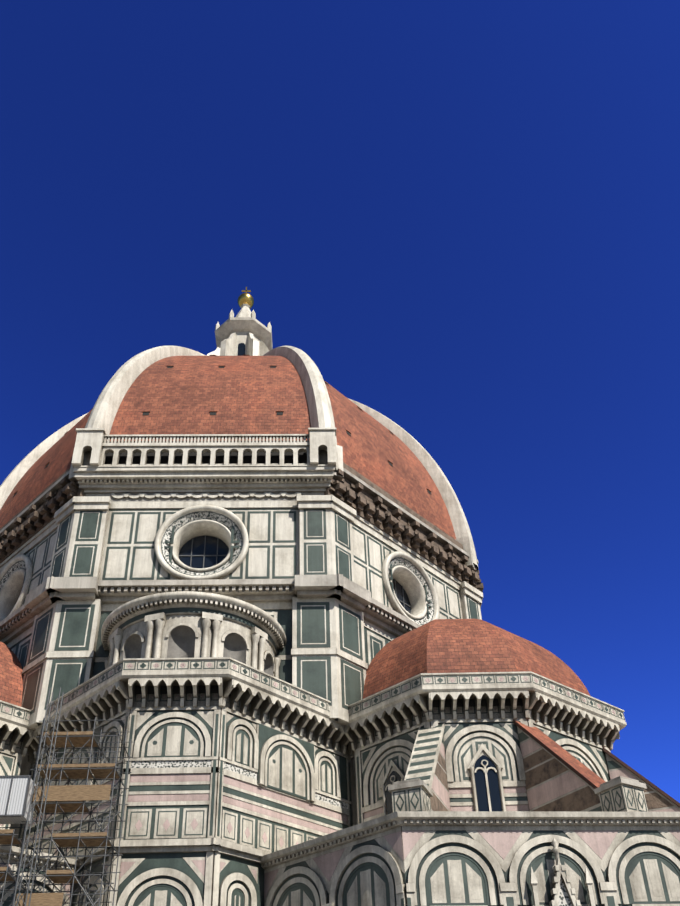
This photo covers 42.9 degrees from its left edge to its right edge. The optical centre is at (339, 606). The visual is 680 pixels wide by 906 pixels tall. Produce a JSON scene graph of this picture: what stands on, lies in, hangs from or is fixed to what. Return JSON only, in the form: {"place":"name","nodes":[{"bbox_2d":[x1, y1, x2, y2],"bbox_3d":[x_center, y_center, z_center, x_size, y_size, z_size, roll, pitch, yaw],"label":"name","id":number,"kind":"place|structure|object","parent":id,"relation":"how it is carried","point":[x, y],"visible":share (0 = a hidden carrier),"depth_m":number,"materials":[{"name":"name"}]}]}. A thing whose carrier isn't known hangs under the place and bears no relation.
{"place":"outdoors","nodes":[
{"label":"outdoors","id":0,"kind":"place"},
{"bbox_2d":[0,0,679,802],"label":"sky","id":1,"kind":"structure","parent":0,"point":[465,214],"materials":[{"name":"blue"}]},
{"label":"ground","id":2,"kind":"structure","parent":0,"visible":0},
{"bbox_2d":[0,642,78,905],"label":"domed apse","id":3,"kind":"structure","parent":2,"relation":"on","point":[16,735],"depth_m":63.45,"materials":[{"name":"tile"}]},
{"bbox_2d":[0,688,132,905],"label":"scaffold","id":4,"kind":"object","parent":2,"relation":"on","point":[22,797],"visible":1,"depth_m":48.06,"materials":[{"name":"metal"}]},
{"bbox_2d":[16,657,353,905],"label":"sacristy","id":5,"kind":"structure","parent":2,"relation":"on","point":[238,769],"depth_m":57.68,"materials":[{"name":"stone"}]},
{"bbox_2d":[101,591,286,677],"bbox_3d":[-11.278,2.370,64.213,14.400,10.300,7.200,-1,-32,-2],"label":"exedra","id":6,"kind":"object","parent":5,"relation":"on","point":[204,624],"visible":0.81,"depth_m":62.58,"materials":[{"name":"stone"}]},
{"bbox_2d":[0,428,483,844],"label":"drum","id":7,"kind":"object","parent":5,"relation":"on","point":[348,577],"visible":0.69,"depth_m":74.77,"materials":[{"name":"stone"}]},
{"bbox_2d":[0,346,477,572],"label":"dome","id":8,"kind":"structure","parent":7,"relation":"on","point":[184,390],"depth_m":87.64,"materials":[{"name":"tile"}]},
{"bbox_2d":[207,287,272,355],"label":"lantern","id":9,"kind":"object","parent":8,"relation":"on","point":[244,331],"visible":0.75,"depth_m":122.08,"materials":[{"name":"stone"}]},
{"bbox_2d":[260,619,679,905],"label":"domed apse","id":10,"kind":"structure","parent":2,"relation":"on","point":[492,769],"depth_m":55.15,"materials":[{"name":"tile"}]}
]}

